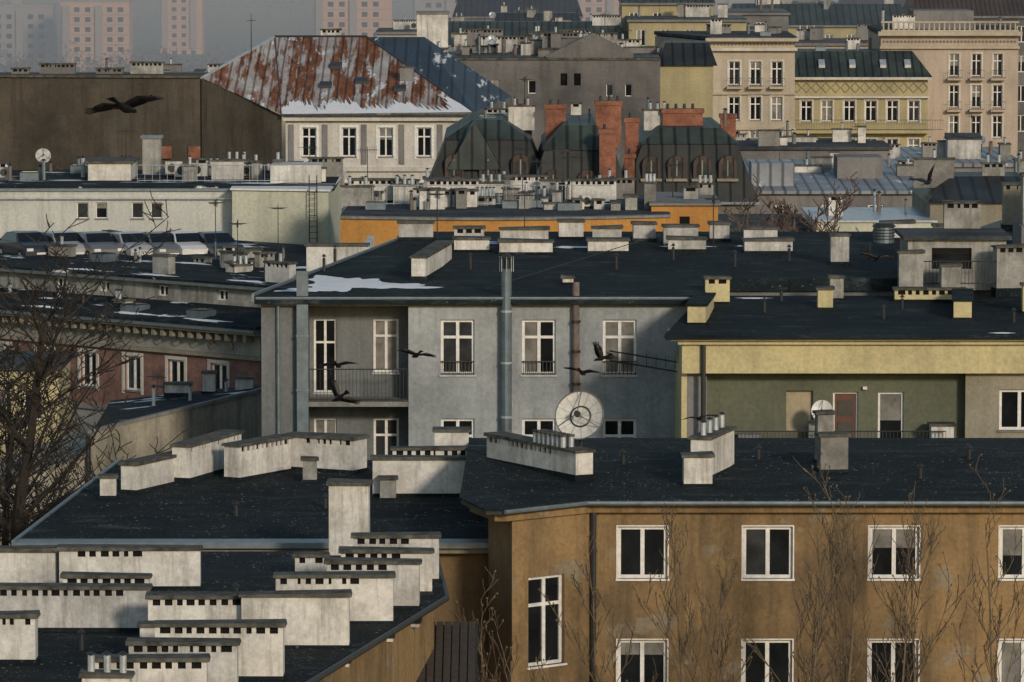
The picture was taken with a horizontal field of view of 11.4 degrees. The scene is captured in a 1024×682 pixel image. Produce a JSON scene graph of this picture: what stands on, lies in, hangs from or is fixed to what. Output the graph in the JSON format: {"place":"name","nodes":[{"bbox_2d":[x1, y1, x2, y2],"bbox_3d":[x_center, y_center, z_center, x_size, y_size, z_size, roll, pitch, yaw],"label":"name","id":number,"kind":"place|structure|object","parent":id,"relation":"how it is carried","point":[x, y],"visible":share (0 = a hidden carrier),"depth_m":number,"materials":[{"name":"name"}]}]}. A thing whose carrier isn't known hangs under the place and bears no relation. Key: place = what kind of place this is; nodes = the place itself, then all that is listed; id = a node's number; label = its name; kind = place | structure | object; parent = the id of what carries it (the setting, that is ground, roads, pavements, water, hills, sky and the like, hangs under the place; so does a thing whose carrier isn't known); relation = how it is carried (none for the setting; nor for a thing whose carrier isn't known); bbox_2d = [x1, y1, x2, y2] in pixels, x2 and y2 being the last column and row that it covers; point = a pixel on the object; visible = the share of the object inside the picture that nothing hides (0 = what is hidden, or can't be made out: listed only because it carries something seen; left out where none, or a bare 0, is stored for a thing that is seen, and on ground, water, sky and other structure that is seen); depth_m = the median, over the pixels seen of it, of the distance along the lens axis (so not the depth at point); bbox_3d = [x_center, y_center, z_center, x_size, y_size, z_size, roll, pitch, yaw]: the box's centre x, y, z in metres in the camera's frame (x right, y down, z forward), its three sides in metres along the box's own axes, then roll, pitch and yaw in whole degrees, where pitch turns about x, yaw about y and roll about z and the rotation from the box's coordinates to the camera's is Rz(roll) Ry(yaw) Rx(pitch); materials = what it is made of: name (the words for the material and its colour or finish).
{"place":"outdoors","nodes":[
{"label":"outdoors","id":0,"kind":"place"},
{"bbox_2d":[85,95,159,114],"bbox_3d":[-4.625,-2.798,60.955,1.074,0.143,0.646,-10,-18,25],"label":"flying crow","id":1,"kind":"object","parent":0,"point":[129,105],"visible":1,"depth_m":60.97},
{"bbox_2d":[328,375,358,404],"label":"flying crow","id":2,"kind":"object","parent":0,"point":[336,390],"visible":1,"depth_m":139.77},
{"bbox_2d":[0,0,838,71],"bbox_3d":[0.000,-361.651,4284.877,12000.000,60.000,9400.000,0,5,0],"label":"ground","id":3,"kind":"structure","parent":0,"point":[234,30],"depth_m":2025.60,"materials":[{"name":"soil"}]},
{"bbox_2d":[0,0,57,71],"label":"apartment tower block","id":4,"kind":"structure","parent":3,"relation":"on","point":[28,28],"depth_m":1528.00,"materials":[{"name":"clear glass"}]},
{"bbox_2d":[0,351,73,457],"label":"yellow shed","id":5,"kind":"structure","parent":3,"relation":"on","point":[17,360],"depth_m":220.31,"materials":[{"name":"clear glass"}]},
{"bbox_2d":[0,410,93,543],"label":"bare tree","id":6,"kind":"object","parent":3,"relation":"on","point":[39,489],"visible":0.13,"depth_m":180.43,"materials":[{"name":"brown plant"}]},
{"bbox_2d":[0,190,179,545],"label":"bare tree","id":7,"kind":"object","parent":3,"relation":"on","point":[21,513],"visible":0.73,"depth_m":172.96,"materials":[{"name":"brown plant"}]},
{"bbox_2d":[60,0,132,71],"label":"apartment tower block","id":8,"kind":"structure","parent":3,"relation":"on","point":[94,28],"depth_m":1497.86,"materials":[{"name":"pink concrete"}]},
{"bbox_2d":[0,275,204,545],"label":"bare tree","id":9,"kind":"object","parent":3,"relation":"on","point":[8,437],"visible":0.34,"depth_m":183.42,"materials":[{"name":"brown plant"}]},
{"bbox_2d":[0,39,249,71],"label":"distant trees","id":10,"kind":"object","parent":3,"relation":"on","point":[35,68],"visible":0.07,"depth_m":1391.93,"materials":[{"name":"plant"}]},
{"bbox_2d":[0,370,261,545],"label":"courtyard outbuilding","id":11,"kind":"structure","parent":3,"relation":"on","point":[177,408],"depth_m":198.05,"materials":[{"name":"concrete"}]},
{"bbox_2d":[0,73,281,169],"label":"walls","id":12,"kind":"structure","parent":3,"relation":"on","point":[181,115],"depth_m":337.25,"materials":[{"name":"paint"}]},
{"bbox_2d":[0,75,199,77],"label":"coping","id":13,"kind":"object","parent":12,"relation":"on","point":[135,76],"visible":1,"depth_m":336.85,"materials":[{"name":"concrete"}]},
{"bbox_2d":[0,72,211,82],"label":"roof","id":14,"kind":"structure","parent":12,"relation":"on","point":[125,72],"depth_m":350.73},
{"bbox_2d":[11,65,123,73],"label":"chimneys","id":15,"kind":"object","parent":14,"relation":"on","point":[52,69],"visible":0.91,"depth_m":343.43,"materials":[{"name":"grey stone"}]},
{"bbox_2d":[10,61,164,68],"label":"chimney caps","id":16,"kind":"object","parent":15,"relation":"on","point":[95,68],"visible":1,"depth_m":343.34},
{"bbox_2d":[130,63,163,73],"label":"chimneys","id":17,"kind":"object","parent":14,"relation":"on","point":[148,69],"visible":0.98,"depth_m":343.42,"materials":[{"name":"paint"}]},
{"bbox_2d":[162,146,200,158],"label":"wall patches","id":18,"kind":"structure","parent":12,"relation":"attached to","point":[194,152],"depth_m":336.82,"materials":[{"name":"orange brick"}]},
{"bbox_2d":[0,200,305,434],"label":"brick front tenement","id":19,"kind":"structure","parent":3,"relation":"on","point":[195,316],"depth_m":243.47,"materials":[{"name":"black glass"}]},
{"bbox_2d":[0,278,227,390],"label":"window frames","id":20,"kind":"structure","parent":19,"relation":"in","point":[178,361],"depth_m":242.48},
{"bbox_2d":[0,128,345,244],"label":"white office block","id":21,"kind":"structure","parent":3,"relation":"on","point":[111,193],"depth_m":270.56,"materials":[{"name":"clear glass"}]},
{"bbox_2d":[160,0,204,53],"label":"apartment tower block","id":22,"kind":"structure","parent":3,"relation":"on","point":[182,31],"depth_m":1717.36,"materials":[{"name":"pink concrete"}]},
{"bbox_2d":[105,58,285,161],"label":"tenement","id":23,"kind":"structure","parent":3,"relation":"on","point":[170,67],"depth_m":419.47,"materials":[{"name":"stone"}]},
{"bbox_2d":[0,478,477,681],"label":"rendered apartment block","id":24,"kind":"structure","parent":3,"relation":"on","point":[358,601],"depth_m":133.91,"materials":[{"name":"paint"}]},
{"bbox_2d":[304,236,373,271],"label":"rendered rear wing","id":25,"kind":"structure","parent":3,"relation":"on","point":[315,252],"depth_m":226.59,"materials":[{"name":"paint"}]},
{"bbox_2d":[314,0,392,36],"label":"apartment tower block","id":26,"kind":"structure","parent":3,"relation":"on","point":[368,18],"depth_m":1447.60,"materials":[{"name":"pink concrete"}]},
{"bbox_2d":[200,20,511,187],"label":"white front tenement","id":27,"kind":"structure","parent":3,"relation":"on","point":[333,92],"depth_m":337.61,"materials":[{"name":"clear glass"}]},
{"bbox_2d":[302,127,430,187],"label":"window frames","id":28,"kind":"structure","parent":27,"relation":"in","point":[308,128],"depth_m":333.87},
{"bbox_2d":[375,11,473,113],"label":"tenement","id":29,"kind":"structure","parent":3,"relation":"on","point":[404,28],"depth_m":609.81,"materials":[{"name":"stone"}]},
{"bbox_2d":[413,0,456,21],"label":"apartment tower block","id":30,"kind":"structure","parent":3,"relation":"on","point":[434,5],"depth_m":1547.12,"materials":[{"name":"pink concrete"}]},
{"bbox_2d":[444,567,499,681],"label":"bare poplar","id":31,"kind":"object","parent":3,"relation":"on","point":[480,643],"visible":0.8,"depth_m":145.73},
{"bbox_2d":[477,606,550,681],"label":"bare poplar","id":32,"kind":"object","parent":3,"relation":"on","point":[511,672],"visible":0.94,"depth_m":145.15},
{"bbox_2d":[452,0,582,20],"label":"tenement","id":33,"kind":"structure","parent":3,"relation":"on","point":[479,8],"depth_m":704.63,"materials":[{"name":"grey stone"}]},
{"bbox_2d":[11,391,1023,681],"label":"ochre apartment block","id":34,"kind":"structure","parent":3,"relation":"on","point":[523,515],"depth_m":151.63,"materials":[{"name":"paint"}]},
{"bbox_2d":[528,527,1023,681],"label":"window frames","id":35,"kind":"structure","parent":34,"relation":"in","point":[767,574],"depth_m":151.37,"materials":[{"name":"wood"}]},
{"bbox_2d":[340,206,717,245],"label":"walls","id":36,"kind":"structure","parent":3,"relation":"on","point":[362,230],"depth_m":250.30,"materials":[{"name":"paint"}]},
{"bbox_2d":[341,195,669,216],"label":"roof","id":37,"kind":"structure","parent":36,"relation":"attached to","point":[495,210],"depth_m":252.67,"materials":[{"name":"metal"}]},
{"bbox_2d":[365,194,577,210],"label":"roof hatches","id":38,"kind":"object","parent":37,"relation":"on","point":[505,204],"visible":0.46,"depth_m":254.82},
{"bbox_2d":[373,185,611,204],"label":"railings","id":39,"kind":"object","parent":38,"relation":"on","point":[509,185],"visible":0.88,"depth_m":257.34,"materials":[{"name":"metal"}]},
{"bbox_2d":[351,177,615,208],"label":"chimneys","id":40,"kind":"object","parent":37,"relation":"on","point":[398,194],"visible":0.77,"depth_m":259.81,"materials":[{"name":"white paint"}]},
{"bbox_2d":[351,177,710,203],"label":"chimney flues","id":41,"kind":"object","parent":40,"relation":"on","point":[519,178],"visible":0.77,"depth_m":259.81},
{"bbox_2d":[340,174,714,203],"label":"chimney caps","id":42,"kind":"object","parent":41,"relation":"on","point":[503,176],"visible":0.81,"depth_m":259.67,"materials":[{"name":"concrete"}]},
{"bbox_2d":[348,170,711,195],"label":"chimney pots","id":43,"kind":"object","parent":42,"relation":"on","point":[491,191],"visible":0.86,"depth_m":259.46,"materials":[{"name":"metal"}]},
{"bbox_2d":[414,181,603,209],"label":"chimneys","id":44,"kind":"object","parent":36,"relation":"on","point":[556,196],"visible":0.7,"depth_m":256.49,"materials":[{"name":"white paint"}]},
{"bbox_2d":[360,144,680,207],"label":"antennas","id":45,"kind":"object","parent":36,"relation":"on","point":[566,150],"visible":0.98,"depth_m":258.63,"materials":[{"name":"metal"}]},
{"bbox_2d":[342,180,712,210],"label":"chimneys","id":46,"kind":"object","parent":36,"relation":"on","point":[356,196],"visible":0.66,"depth_m":257.56,"materials":[{"name":"paint"}]},
{"bbox_2d":[400,179,655,208],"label":"chimneys","id":47,"kind":"object","parent":36,"relation":"on","point":[460,201],"visible":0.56,"depth_m":259.18,"materials":[{"name":"concrete"}]},
{"bbox_2d":[340,192,720,219],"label":"coping","id":48,"kind":"object","parent":36,"relation":"on","point":[666,199],"visible":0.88,"depth_m":250.73,"materials":[{"name":"concrete"}]},
{"bbox_2d":[448,10,624,45],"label":"tenement","id":49,"kind":"structure","parent":3,"relation":"on","point":[595,24],"depth_m":554.20,"materials":[{"name":"metal"}]},
{"bbox_2d":[494,1,580,20],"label":"tenement","id":50,"kind":"structure","parent":3,"relation":"on","point":[531,13],"depth_m":614.18,"materials":[{"name":"grey stone"}]},
{"bbox_2d":[391,11,716,168],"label":"grey firewall tenement","id":51,"kind":"structure","parent":3,"relation":"on","point":[586,67],"depth_m":380.06,"materials":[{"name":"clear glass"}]},
{"bbox_2d":[429,75,759,213],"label":"mansard roof tenement","id":52,"kind":"structure","parent":3,"relation":"on","point":[693,141],"depth_m":301.56,"materials":[{"name":"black metal"}]},
{"bbox_2d":[448,160,732,178],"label":"dormer windows","id":53,"kind":"structure","parent":52,"relation":"in","point":[517,165],"depth_m":301.41,"materials":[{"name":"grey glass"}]},
{"bbox_2d":[535,531,658,681],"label":"bare poplar","id":54,"kind":"object","parent":3,"relation":"on","point":[594,672],"visible":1,"depth_m":146.09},
{"bbox_2d":[578,0,618,20],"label":"apartment tower block","id":55,"kind":"structure","parent":3,"relation":"on","point":[595,7],"depth_m":1497.32,"materials":[{"name":"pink concrete"}]},
{"bbox_2d":[251,188,1023,459],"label":"grey tenement","id":56,"kind":"structure","parent":3,"relation":"on","point":[505,325],"depth_m":189.88,"materials":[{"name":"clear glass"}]},
{"bbox_2d":[314,319,636,454],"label":"window frames","id":57,"kind":"structure","parent":56,"relation":"in","point":[619,435],"depth_m":188.71,"materials":[{"name":"wood"}]},
{"bbox_2d":[981,220,1001,227],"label":"roof","id":58,"kind":"structure","parent":56,"relation":"on","point":[996,224],"depth_m":218.43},
{"bbox_2d":[1002,185,1020,224],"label":"chimneys","id":59,"kind":"object","parent":58,"relation":"on","point":[1011,204],"visible":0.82,"depth_m":213.03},
{"bbox_2d":[1013,220,1023,243],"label":"walls","id":60,"kind":"structure","parent":56,"relation":"on","point":[1018,232],"depth_m":201.56,"materials":[{"name":"grey stone"}]},
{"bbox_2d":[618,0,714,38],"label":"tenement","id":61,"kind":"structure","parent":3,"relation":"on","point":[653,7],"depth_m":559.05,"materials":[{"name":"paint"}]},
{"bbox_2d":[633,503,737,681],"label":"bare poplar","id":62,"kind":"object","parent":3,"relation":"on","point":[680,663],"visible":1,"depth_m":144.62,"materials":[{"name":"plant"}]},
{"bbox_2d":[626,3,747,45],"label":"tenement","id":63,"kind":"structure","parent":3,"relation":"on","point":[695,18],"depth_m":548.02,"materials":[{"name":"paint"}]},
{"bbox_2d":[671,539,769,681],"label":"bare poplar","id":64,"kind":"object","parent":3,"relation":"on","point":[722,660],"visible":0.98,"depth_m":147.96,"materials":[{"name":"plant"}]},
{"bbox_2d":[654,18,798,137],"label":"cream corner townhouse","id":65,"kind":"structure","parent":3,"relation":"on","point":[754,80],"depth_m":479.90,"materials":[{"name":"paint"}]},
{"bbox_2d":[729,61,781,137],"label":"window frames","id":66,"kind":"structure","parent":65,"relation":"in","point":[734,68],"depth_m":480.12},
{"bbox_2d":[713,0,781,14],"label":"apartment tower block","id":67,"kind":"structure","parent":3,"relation":"on","point":[715,7],"depth_m":1646.94,"materials":[{"name":"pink concrete"}]},
{"bbox_2d":[718,191,776,230],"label":"bare tree","id":68,"kind":"object","parent":3,"relation":"on","point":[741,217],"visible":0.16,"depth_m":245.92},
{"bbox_2d":[727,0,789,30],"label":"tenement","id":69,"kind":"structure","parent":3,"relation":"on","point":[773,17],"depth_m":574.14,"materials":[{"name":"grey stone"}]},
{"bbox_2d":[747,174,792,230],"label":"bare tree","id":70,"kind":"object","parent":3,"relation":"on","point":[774,208],"visible":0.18,"depth_m":245.55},
{"bbox_2d":[732,486,859,681],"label":"bare poplar","id":71,"kind":"object","parent":3,"relation":"on","point":[837,544],"visible":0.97,"depth_m":145.88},
{"bbox_2d":[746,24,870,48],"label":"tenement","id":72,"kind":"structure","parent":3,"relation":"on","point":[812,37],"depth_m":552.55,"materials":[{"name":"grey stone"}]},
{"bbox_2d":[774,193,847,230],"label":"bare tree","id":73,"kind":"object","parent":3,"relation":"on","point":[811,218],"visible":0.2,"depth_m":248.40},
{"bbox_2d":[737,120,892,158],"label":"grey tenement","id":74,"kind":"structure","parent":3,"relation":"on","point":[765,145],"depth_m":366.99,"materials":[{"name":"stone"}]},
{"bbox_2d":[770,569,860,681],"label":"bare poplar","id":75,"kind":"object","parent":3,"relation":"on","point":[814,671],"visible":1,"depth_m":144.48,"materials":[{"name":"plant"}]},
{"bbox_2d":[730,0,903,37],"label":"tenement","id":76,"kind":"structure","parent":3,"relation":"on","point":[838,20],"depth_m":606.25,"materials":[{"name":"metal"}]},
{"bbox_2d":[743,127,913,217],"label":"metal roof workshop","id":77,"kind":"structure","parent":3,"relation":"on","point":[800,183],"depth_m":333.71,"materials":[{"name":"grey metal"}]},
{"bbox_2d":[793,452,879,681],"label":"bare poplar","id":78,"kind":"object","parent":3,"relation":"on","point":[849,668],"visible":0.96,"depth_m":145.26,"materials":[{"name":"plant"}]},
{"bbox_2d":[812,171,873,230],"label":"bare tree","id":79,"kind":"object","parent":3,"relation":"on","point":[837,209],"visible":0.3,"depth_m":247.51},
{"bbox_2d":[664,262,1023,437],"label":"cream apartment block","id":80,"kind":"structure","parent":3,"relation":"on","point":[945,359],"depth_m":181.80,"materials":[{"name":"paint"}]},
{"bbox_2d":[837,401,852,436],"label":"door panels","id":81,"kind":"structure","parent":80,"relation":"in","point":[845,408],"depth_m":182.05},
{"bbox_2d":[835,394,855,437],"label":"doors","id":82,"kind":"structure","parent":80,"relation":"in","point":[838,397],"depth_m":182.10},
{"bbox_2d":[833,389,1023,437],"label":"window frames","id":83,"kind":"structure","parent":80,"relation":"in","point":[1019,391],"depth_m":181.97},
{"bbox_2d":[795,37,942,146],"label":"yellow frieze townhouse","id":84,"kind":"structure","parent":3,"relation":"on","point":[879,94],"depth_m":500.12,"materials":[{"name":"paint"}]},
{"bbox_2d":[801,100,918,146],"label":"window frames","id":85,"kind":"structure","parent":84,"relation":"in","point":[806,107],"depth_m":500.22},
{"bbox_2d":[736,114,1015,171],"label":"grey infill tenement","id":86,"kind":"structure","parent":3,"relation":"on","point":[968,151],"depth_m":406.28,"materials":[{"name":"stone"}]},
{"bbox_2d":[857,492,940,681],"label":"bare poplar","id":87,"kind":"object","parent":3,"relation":"on","point":[905,631],"visible":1,"depth_m":147.47,"materials":[{"name":"plant"}]},
{"bbox_2d":[868,481,974,681],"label":"bare poplar","id":88,"kind":"object","parent":3,"relation":"on","point":[915,671],"visible":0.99,"depth_m":147.43,"materials":[{"name":"plant"}]},
{"bbox_2d":[867,8,1022,157],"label":"pink stone townhouse","id":89,"kind":"structure","parent":3,"relation":"on","point":[970,65],"depth_m":505.83,"materials":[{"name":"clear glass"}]},
{"bbox_2d":[949,54,1001,137],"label":"window frames","id":90,"kind":"structure","parent":89,"relation":"in","point":[954,60],"depth_m":506.12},
{"bbox_2d":[901,0,1023,158],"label":"tenement","id":91,"kind":"structure","parent":3,"relation":"on","point":[993,10],"depth_m":551.29,"materials":[{"name":"paint"}]},
{"bbox_2d":[951,453,1023,681],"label":"bare poplar","id":92,"kind":"object","parent":3,"relation":"on","point":[993,675],"visible":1,"depth_m":144.78,"materials":[{"name":"plant"}]},
{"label":"parking deck","id":93,"kind":"object","parent":3,"relation":"on","visible":0},
{"bbox_2d":[0,230,50,255],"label":"parked car","id":94,"kind":"object","parent":93,"relation":"on","point":[19,243],"visible":0.73,"depth_m":258.46,"materials":[{"name":"paint"}]},
{"bbox_2d":[41,230,84,254],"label":"parked car","id":95,"kind":"object","parent":93,"relation":"on","point":[70,236],"visible":0.38,"depth_m":258.63,"materials":[{"name":"silver paint"}]},
{"bbox_2d":[77,231,122,254],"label":"parked car","id":96,"kind":"object","parent":93,"relation":"on","point":[95,241],"visible":0.46,"depth_m":257.88,"materials":[{"name":"grey paint"}]},
{"bbox_2d":[110,231,152,255],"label":"parked car","id":97,"kind":"object","parent":93,"relation":"on","point":[120,238],"visible":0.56,"depth_m":257.80,"materials":[{"name":"silver paint"}]},
{"bbox_2d":[142,231,179,253],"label":"parked car","id":98,"kind":"object","parent":93,"relation":"on","point":[169,246],"visible":0.41,"depth_m":257.71,"materials":[{"name":"grey paint"}]},
{"bbox_2d":[171,231,207,254],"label":"parked car","id":99,"kind":"object","parent":93,"relation":"on","point":[187,242],"visible":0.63,"depth_m":257.89,"materials":[{"name":"white paint"}]},
{"bbox_2d":[198,231,243,253],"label":"parked car","id":100,"kind":"object","parent":93,"relation":"on","point":[223,238],"visible":0.24,"depth_m":258.11,"materials":[{"name":"paint"}]},
{"bbox_2d":[718,214,812,230],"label":"roof","id":101,"kind":"structure","parent":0,"point":[754,218],"depth_m":271.20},
{"bbox_2d":[805,214,932,230],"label":"walls","id":102,"kind":"structure","parent":0,"point":[853,226],"depth_m":262.56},
{"bbox_2d":[828,197,842,215],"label":"chimneys","id":103,"kind":"object","parent":102,"relation":"on","point":[832,205],"visible":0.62,"depth_m":265.97,"materials":[{"name":"white paint"}]},
{"bbox_2d":[827,157,1023,196],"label":"chimney caps","id":104,"kind":"object","parent":103,"relation":"on","point":[939,158],"visible":0.75,"depth_m":268.21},
{"bbox_2d":[801,207,936,221],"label":"roof","id":105,"kind":"structure","parent":102,"relation":"on","point":[862,214],"depth_m":266.95,"materials":[{"name":"metal"}]},
{"bbox_2d":[912,191,1001,225],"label":"walls","id":106,"kind":"structure","parent":0,"point":[991,212],"depth_m":264.52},
{"bbox_2d":[909,172,1023,202],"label":"roof","id":107,"kind":"structure","parent":106,"relation":"on","point":[971,186],"depth_m":266.66,"materials":[{"name":"metal"}]},
{"bbox_2d":[914,160,953,187],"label":"chimneys","id":108,"kind":"object","parent":107,"relation":"on","point":[943,171],"visible":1,"depth_m":268.12,"materials":[{"name":"concrete"}]},
{"bbox_2d":[982,161,1023,175],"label":"chimneys","id":109,"kind":"object","parent":107,"relation":"on","point":[993,171],"visible":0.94,"depth_m":268.75,"materials":[{"name":"paint"}]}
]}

